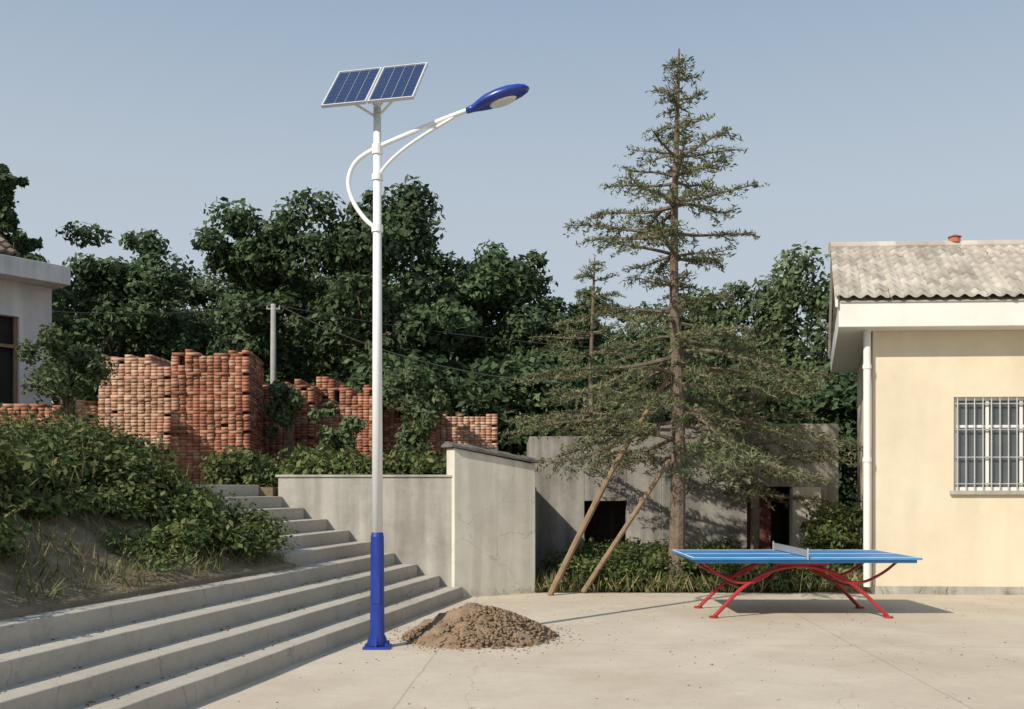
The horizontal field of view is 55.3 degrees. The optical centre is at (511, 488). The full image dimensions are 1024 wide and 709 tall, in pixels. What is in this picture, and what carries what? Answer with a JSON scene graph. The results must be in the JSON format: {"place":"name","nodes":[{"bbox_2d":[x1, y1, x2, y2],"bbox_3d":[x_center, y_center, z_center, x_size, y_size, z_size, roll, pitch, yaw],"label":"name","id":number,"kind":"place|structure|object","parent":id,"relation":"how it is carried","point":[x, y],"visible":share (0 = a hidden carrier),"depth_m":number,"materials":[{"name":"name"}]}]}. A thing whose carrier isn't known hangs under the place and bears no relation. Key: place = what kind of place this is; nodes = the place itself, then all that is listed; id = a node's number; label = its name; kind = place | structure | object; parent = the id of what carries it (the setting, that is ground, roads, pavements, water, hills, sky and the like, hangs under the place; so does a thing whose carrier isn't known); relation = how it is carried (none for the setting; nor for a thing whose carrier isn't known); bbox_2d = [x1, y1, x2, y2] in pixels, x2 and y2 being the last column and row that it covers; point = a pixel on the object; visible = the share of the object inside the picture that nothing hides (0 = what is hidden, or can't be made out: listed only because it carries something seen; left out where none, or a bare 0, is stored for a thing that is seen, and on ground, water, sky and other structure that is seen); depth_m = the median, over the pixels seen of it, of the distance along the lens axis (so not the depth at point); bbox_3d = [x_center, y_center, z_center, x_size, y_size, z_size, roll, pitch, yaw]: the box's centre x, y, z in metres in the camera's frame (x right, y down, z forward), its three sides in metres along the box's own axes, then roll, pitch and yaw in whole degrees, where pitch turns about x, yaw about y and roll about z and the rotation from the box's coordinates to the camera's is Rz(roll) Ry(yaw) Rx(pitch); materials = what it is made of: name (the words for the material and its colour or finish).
{"place":"outdoors","nodes":[
{"label":"outdoors","id":0,"kind":"place"},
{"bbox_2d":[0,426,291,604],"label":"bank grass","id":1,"kind":"structure","parent":0,"point":[70,544],"depth_m":8.68,"materials":[{"name":"green plant"}]},
{"bbox_2d":[0,484,295,619],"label":"earth bank","id":2,"kind":"structure","parent":0,"point":[161,581],"depth_m":8.80,"materials":[{"name":"soil"}]},
{"bbox_2d":[0,402,299,572],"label":"bank shrubs","id":3,"kind":"object","parent":2,"relation":"on","point":[189,509],"visible":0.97,"depth_m":10.22,"materials":[{"name":"green plant"}]},
{"bbox_2d":[259,487,535,587],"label":"terrace ground","id":4,"kind":"structure","parent":0,"point":[268,491],"depth_m":14.33,"materials":[{"name":"soil"}]},
{"bbox_2d":[0,163,49,262],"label":"broadleaf tree","id":5,"kind":"object","parent":4,"relation":"on","point":[22,243],"visible":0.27,"depth_m":24.79,"materials":[{"name":"green plant"}]},
{"bbox_2d":[0,234,70,404],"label":"white farmhouse","id":6,"kind":"object","parent":4,"relation":"on","point":[27,286],"visible":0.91,"depth_m":17.78,"materials":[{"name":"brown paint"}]},
{"bbox_2d":[0,317,12,403],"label":"window glass","id":7,"kind":"structure","parent":6,"relation":"in","point":[6,324],"depth_m":17.75,"materials":[{"name":"black glass"}]},
{"bbox_2d":[0,317,17,403],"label":"window frame","id":8,"kind":"structure","parent":6,"relation":"in","point":[15,319],"depth_m":17.78,"materials":[{"name":"brown wood"}]},
{"bbox_2d":[0,404,72,430],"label":"brick wall","id":9,"kind":"structure","parent":4,"relation":"on","point":[42,409],"depth_m":15.53,"materials":[{"name":"red brick"}]},
{"bbox_2d":[13,322,116,428],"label":"sapling","id":10,"kind":"object","parent":4,"relation":"on","point":[60,375],"visible":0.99,"depth_m":15.38,"materials":[{"name":"green plant"}]},
{"bbox_2d":[74,400,98,429],"bbox_3d":[-7.873,-0.814,18.502,0.398,1.622,1.260,0,0,-3],"label":"brick stack","id":11,"kind":"object","parent":4,"relation":"on","point":[85,405],"visible":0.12,"depth_m":17.91,"materials":[{"name":"brown brick"}]},
{"bbox_2d":[52,287,128,429],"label":"broadleaf tree","id":12,"kind":"object","parent":4,"relation":"on","point":[65,325],"visible":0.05,"depth_m":29.56,"materials":[{"name":"green plant"}]},
{"bbox_2d":[52,220,202,417],"bbox_3d":[-10.828,-3.531,27.165,4.804,7.468,4.353,0,0,0],"label":"broadleaf tree","id":13,"kind":"object","parent":4,"relation":"on","point":[143,282],"visible":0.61,"depth_m":25.98,"materials":[{"name":"green plant"}]},
{"bbox_2d":[98,355,174,482],"bbox_3d":[-6.784,-1.206,18.182,1.368,2.406,1.300,0,0,0],"label":"brick stack","id":14,"kind":"object","parent":4,"relation":"on","point":[136,395],"visible":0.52,"depth_m":17.58,"materials":[{"name":"red brick"}]},
{"bbox_2d":[136,265,241,426],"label":"broadleaf tree","id":15,"kind":"object","parent":4,"relation":"on","point":[195,299],"visible":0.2,"depth_m":30.15,"materials":[{"name":"green plant"}]},
{"bbox_2d":[171,349,263,484],"bbox_3d":[-5.317,-1.206,17.814,1.351,2.406,1.777,0,0,-6],"label":"brick stack","id":16,"kind":"object","parent":4,"relation":"on","point":[211,396],"visible":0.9,"depth_m":16.97,"materials":[{"name":"red brick"}]},
{"bbox_2d":[29,410,446,486],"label":"terrace shrubs","id":17,"kind":"object","parent":4,"relation":"on","point":[235,466],"visible":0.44,"depth_m":14.78,"materials":[{"name":"green plant"}]},
{"bbox_2d":[190,196,333,385],"bbox_3d":[-6.361,-3.614,25.253,4.317,7.630,4.404,0,0,31],"label":"broadleaf tree","id":18,"kind":"object","parent":4,"relation":"on","point":[260,264],"visible":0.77,"depth_m":24.66,"materials":[{"name":"green plant"}]},
{"bbox_2d":[266,304,279,383],"bbox_3d":[-5.498,-2.073,22.500,0.308,4.346,0.169,0,0,25],"label":"utility pole","id":19,"kind":"object","parent":4,"relation":"on","point":[273,308],"visible":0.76,"depth_m":22.45,"materials":[{"name":"concrete"}]},
{"bbox_2d":[52,305,266,313],"bbox_3d":[-9.029,-4.008,21.251,7.231,0.443,0.024,0,0,-20],"label":"overhead wire","id":20,"kind":"object","parent":19,"relation":"attached to","point":[159,313],"visible":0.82,"depth_m":21.70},
{"bbox_2d":[279,305,557,382],"bbox_3d":[-2.222,-3.135,20.750,7.194,2.187,0.024,0,0,29],"label":"overhead wire","id":21,"kind":"object","parent":19,"relation":"attached to","point":[409,357],"visible":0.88,"depth_m":20.67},
{"bbox_2d":[283,306,830,353],"bbox_3d":[1.869,-3.737,23.249,14.535,0.964,0.024,0,0,-6],"label":"overhead wire","id":22,"kind":"object","parent":19,"relation":"attached to","point":[514,340],"visible":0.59,"depth_m":23.00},
{"bbox_2d":[263,380,306,458],"bbox_3d":[-4.209,-0.980,17.993,0.848,1.970,0.904,0,0,0],"label":"shrub","id":23,"kind":"object","parent":4,"relation":"on","point":[282,405],"visible":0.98,"depth_m":17.86,"materials":[{"name":"green plant"}]},
{"bbox_2d":[262,379,319,463],"bbox_3d":[-4.534,-1.066,19.612,1.371,2.126,1.290,0,0,0],"label":"brick stack","id":24,"kind":"object","parent":4,"relation":"on","point":[305,430],"visible":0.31,"depth_m":19.02,"materials":[{"name":"red brick"}]},
{"bbox_2d":[278,262,394,385],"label":"broadleaf tree","id":25,"kind":"object","parent":4,"relation":"on","point":[328,366],"visible":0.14,"depth_m":29.93,"materials":[{"name":"green plant"}]},
{"bbox_2d":[307,398,367,455],"bbox_3d":[-3.183,-0.837,18.015,1.114,1.689,0.967,0,0,0],"label":"shrub","id":26,"kind":"object","parent":4,"relation":"on","point":[339,438],"visible":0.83,"depth_m":17.78,"materials":[{"name":"green plant"}]},
{"bbox_2d":[316,377,384,462],"bbox_3d":[-3.314,-1.122,20.165,1.281,2.238,1.316,0,0,0],"label":"brick stack","id":27,"kind":"object","parent":4,"relation":"on","point":[350,401],"visible":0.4,"depth_m":19.57,"materials":[{"name":"red brick"}]},
{"bbox_2d":[272,174,482,379],"bbox_3d":[-3.187,-3.895,24.328,4.974,8.197,4.553,0,0,0],"label":"broadleaf tree","id":28,"kind":"object","parent":4,"relation":"on","point":[407,224],"visible":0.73,"depth_m":23.53,"materials":[{"name":"green plant"}]},
{"bbox_2d":[382,404,436,461],"bbox_3d":[-2.200,-0.870,20.822,1.261,1.734,1.288,0,0,0],"label":"brick stack","id":29,"kind":"object","parent":4,"relation":"on","point":[391,422],"visible":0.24,"depth_m":20.21,"materials":[{"name":"red brick"}]},
{"bbox_2d":[392,391,438,457],"bbox_3d":[-1.712,-0.874,17.364,0.844,1.760,0.984,0,0,0],"label":"shrub","id":30,"kind":"object","parent":4,"relation":"on","point":[408,436],"visible":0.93,"depth_m":17.30,"materials":[{"name":"green plant"}]},
{"bbox_2d":[382,365,450,425],"bbox_3d":[-1.934,-1.214,18.978,1.498,2.436,1.830,0,0,0],"label":"shrub","id":31,"kind":"object","parent":4,"relation":"on","point":[408,380],"visible":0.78,"depth_m":18.71,"materials":[{"name":"green plant"}]},
{"bbox_2d":[393,251,503,388],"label":"broadleaf tree","id":32,"kind":"object","parent":4,"relation":"on","point":[451,278],"visible":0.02,"depth_m":28.62,"materials":[{"name":"green plant"}]},
{"bbox_2d":[436,414,498,463],"bbox_3d":[-0.966,-0.786,21.204,1.350,1.566,1.279,0,0,0],"label":"brick stack","id":33,"kind":"object","parent":4,"relation":"on","point":[481,432],"visible":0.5,"depth_m":20.60,"materials":[{"name":"red brick"}]},
{"bbox_2d":[394,239,602,415],"bbox_3d":[-0.139,-3.196,26.377,4.728,6.795,4.932,0,0,45],"label":"broadleaf tree","id":34,"kind":"object","parent":4,"relation":"on","point":[504,290],"visible":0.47,"depth_m":25.47,"materials":[{"name":"green plant"}]},
{"bbox_2d":[338,347,856,531],"bbox_3d":[2.917,-1.007,22.492,14.048,4.520,4.389,0,0,0],"label":"hedge","id":35,"kind":"object","parent":4,"relation":"on","point":[476,395],"visible":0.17,"depth_m":21.73,"materials":[{"name":"green plant"}]},
{"bbox_2d":[0,0,1023,402],"label":"sky","id":36,"kind":"structure","parent":0,"point":[863,120],"materials":[{"name":"blue"}]},
{"bbox_2d":[182,593,1023,708],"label":"courtyard pavement","id":37,"kind":"structure","parent":0,"point":[930,640],"depth_m":9.03,"materials":[{"name":"concrete"}]},
{"bbox_2d":[0,485,462,708],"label":"concrete stairs","id":38,"kind":"structure","parent":37,"relation":"on","point":[111,661],"depth_m":8.43,"materials":[{"name":"grey concrete"}]},
{"bbox_2d":[275,475,451,586],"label":"retaining wall","id":39,"kind":"structure","parent":37,"relation":"on","point":[417,519],"depth_m":14.29,"materials":[{"name":"grey concrete"}]},
{"bbox_2d":[321,62,528,649],"bbox_3d":[-0.838,-1.349,9.628,2.042,5.898,0.468,0,0,13],"label":"solar street lamp","id":40,"kind":"object","parent":37,"relation":"on","point":[377,87],"visible":1,"depth_m":9.75,"materials":[{"name":"white metal"}]},
{"bbox_2d":[373,577,379,603],"bbox_3d":[-1.351,1.015,9.730,0.070,0.270,0.016,0,0,0],"label":"access door","id":41,"kind":"structure","parent":40,"relation":"in","point":[376,580],"depth_m":9.72,"materials":[{"name":"blue paint"}]},
{"bbox_2d":[351,603,583,655],"bbox_3d":[-0.399,1.419,10.562,2.538,0.383,2.463,0,0,27],"label":"dirt pile","id":42,"kind":"object","parent":37,"relation":"on","point":[476,626],"visible":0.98,"depth_m":10.10,"materials":[{"name":"brown gravel"}]},
{"bbox_2d":[3,557,1020,708],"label":"loose grit","id":43,"kind":"object","parent":37,"relation":"on","point":[136,687],"visible":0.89,"depth_m":8.79,"materials":[{"name":"gravel"}]},
{"bbox_2d":[547,377,668,595],"bbox_3d":[1.490,-0.055,14.887,2.025,3.356,0.107,0,0,-17],"label":"tree prop pole","id":44,"kind":"object","parent":37,"relation":"on","point":[577,539],"visible":0.84,"depth_m":14.76,"materials":[{"name":"brown wood"}]},
{"bbox_2d":[581,459,670,593],"bbox_3d":[1.761,0.577,15.054,1.468,2.077,0.090,0,0,-13],"label":"tree prop pole","id":45,"kind":"object","parent":37,"relation":"on","point":[600,565],"visible":0.96,"depth_m":15.01,"materials":[{"name":"brown wood"}]},
{"bbox_2d":[462,586,1022,594],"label":"wall foot grass","id":46,"kind":"structure","parent":37,"relation":"on","point":[539,590],"depth_m":14.71,"materials":[{"name":"green plant"}]},
{"bbox_2d":[672,541,921,618],"bbox_3d":[3.567,1.160,12.550,2.780,0.880,1.580,0,0,0],"label":"table tennis","id":47,"kind":"object","parent":37,"relation":"on","point":[789,557],"visible":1,"depth_m":12.09,"materials":[{"name":"blue paint"}]},
{"bbox_2d":[532,526,871,592],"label":"ground","id":48,"kind":"structure","parent":0,"point":[721,591],"depth_m":15.25,"materials":[{"name":"green plant"}]},
{"bbox_2d":[52,275,853,479],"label":"distant tree belt","id":49,"kind":"object","parent":48,"relation":"on","point":[136,347],"depth_m":35.40,"materials":[{"name":"green plant"}]},
{"bbox_2d":[447,448,534,597],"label":"boundary wall","id":50,"kind":"structure","parent":48,"relation":"on","point":[493,522],"depth_m":14.56,"materials":[{"name":"paint"}]},
{"bbox_2d":[441,441,538,463],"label":"cap tiles","id":51,"kind":"object","parent":50,"relation":"on","point":[492,452],"visible":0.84,"depth_m":14.54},
{"bbox_2d":[505,257,664,551],"bbox_3d":[1.702,-1.579,20.363,3.714,6.563,3.303,0,0,0],"label":"cedar tree","id":52,"kind":"object","parent":48,"relation":"on","point":[563,415],"visible":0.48,"depth_m":20.45,"materials":[{"name":"green plant"}]},
{"bbox_2d":[553,286,638,411],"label":"broadleaf tree","id":53,"kind":"object","parent":48,"relation":"on","point":[573,310],"visible":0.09,"depth_m":26.34,"materials":[{"name":"green plant"}]},
{"bbox_2d":[596,300,730,401],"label":"broadleaf tree","id":54,"kind":"object","parent":48,"relation":"on","point":[646,331],"visible":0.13,"depth_m":30.32,"materials":[{"name":"green plant"}]},
{"bbox_2d":[497,49,862,591],"bbox_3d":[2.633,-2.591,15.083,5.346,8.588,4.935,0,0,30],"label":"cedar tree","id":55,"kind":"object","parent":48,"relation":"on","point":[675,395],"visible":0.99,"depth_m":15.18,"materials":[{"name":"green plant"}]},
{"bbox_2d":[527,424,837,573],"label":"derelict concrete shed","id":56,"kind":"structure","parent":48,"relation":"on","point":[562,506],"depth_m":18.00,"materials":[{"name":"paint"}]},
{"bbox_2d":[747,487,770,549],"bbox_3d":[4.602,0.785,18.320,0.494,1.629,0.040,0,0,0],"label":"old door","id":57,"kind":"structure","parent":56,"relation":"in","point":[765,512],"depth_m":18.30,"materials":[{"name":"red wood"}]},
{"bbox_2d":[536,498,862,592],"bbox_3d":[3.457,0.924,16.448,6.229,1.530,3.388,0,0,0],"label":"weed patch","id":58,"kind":"object","parent":48,"relation":"on","point":[653,559],"visible":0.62,"depth_m":15.73,"materials":[{"name":"green plant"}]},
{"bbox_2d":[643,280,795,389],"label":"broadleaf tree","id":59,"kind":"object","parent":48,"relation":"on","point":[722,310],"visible":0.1,"depth_m":29.64,"materials":[{"name":"green plant"}]},
{"bbox_2d":[691,241,829,400],"bbox_3d":[8.374,-2.588,28.699,6.147,8.779,6.471,0,0,-32],"label":"broadleaf tree","id":60,"kind":"object","parent":48,"relation":"on","point":[777,303],"visible":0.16,"depth_m":28.05,"materials":[{"name":"green plant"}]},
{"bbox_2d":[669,321,856,549],"bbox_3d":[4.373,-0.609,17.389,3.378,4.623,3.261,0,0,0],"label":"cedar tree","id":61,"kind":"object","parent":48,"relation":"on","point":[756,493],"visible":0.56,"depth_m":17.09,"materials":[{"name":"green plant"}]},
{"bbox_2d":[791,293,856,542],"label":"broadleaf tree","id":62,"kind":"object","parent":48,"relation":"on","point":[817,336],"visible":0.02,"depth_m":26.61,"materials":[{"name":"green plant"}]},
{"bbox_2d":[857,330,1023,591],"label":"walls","id":63,"kind":"structure","parent":48,"relation":"on","point":[920,380],"depth_m":14.75,"materials":[{"name":"beige paint"}]},
{"bbox_2d":[831,301,1023,372],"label":"eave box","id":64,"kind":"object","parent":63,"relation":"on","point":[854,320],"visible":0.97,"depth_m":14.37,"materials":[{"name":"white paint"}]},
{"bbox_2d":[828,258,837,358],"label":"barge boards","id":65,"kind":"object","parent":64,"relation":"on","point":[836,303],"visible":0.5,"depth_m":18.44,"materials":[{"name":"white paint"}]},
{"bbox_2d":[862,330,871,586],"bbox_3d":[5.347,-0.450,14.709,0.129,3.860,0.132,0,0,0],"label":"downpipe","id":66,"kind":"object","parent":64,"relation":"attached to","point":[866,368],"visible":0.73,"depth_m":14.66,"materials":[{"name":"white paint"}]},
{"bbox_2d":[832,250,1023,342],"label":"roof deck","id":67,"kind":"structure","parent":64,"relation":"on","point":[937,297],"depth_m":14.43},
{"bbox_2d":[828,254,833,350],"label":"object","id":68,"kind":"object","parent":67,"relation":"on","point":[832,309],"visible":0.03,"depth_m":18.85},
{"bbox_2d":[828,240,1023,253],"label":"ridge tiles","id":69,"kind":"object","parent":67,"relation":"on","point":[923,244],"visible":0.59,"depth_m":17.06,"materials":[{"name":"beige tile"}]},
{"bbox_2d":[948,234,961,241],"bbox_3d":[7.755,-4.370,17.109,0.228,0.161,0.240,0,0,0],"label":"ridge vent","id":70,"kind":"object","parent":69,"relation":"on","point":[954,238],"visible":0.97,"depth_m":17.03,"materials":[{"name":"ceramic"}]},
{"bbox_2d":[831,244,1023,297],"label":"roof tiles front","id":71,"kind":"object","parent":67,"relation":"on","point":[945,276],"visible":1,"depth_m":15.47,"materials":[{"name":"beige tile"}]},
{"bbox_2d":[872,586,1023,594],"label":"plinth","id":72,"kind":"structure","parent":63,"relation":"attached to","point":[950,589],"depth_m":14.72,"materials":[{"name":"grey concrete"}]},
{"bbox_2d":[950,490,1023,493],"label":"window sill","id":73,"kind":"structure","parent":63,"relation":"attached to","point":[986,491],"depth_m":14.65,"materials":[{"name":"grey concrete"}]},
{"bbox_2d":[954,397,1023,489],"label":"window frame","id":74,"kind":"object","parent":63,"relation":"attached to","point":[988,426],"visible":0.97,"depth_m":14.78,"materials":[{"name":"white metal"}]},
{"bbox_2d":[956,401,1023,486],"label":"window glass","id":75,"kind":"object","parent":74,"relation":"in","point":[995,444],"visible":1,"depth_m":14.80,"materials":[{"name":"grey glass"}]},
{"bbox_2d":[954,397,1023,489],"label":"window bars","id":76,"kind":"object","parent":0,"point":[991,429],"depth_m":14.73,"materials":[{"name":"silver metal"}]}
]}

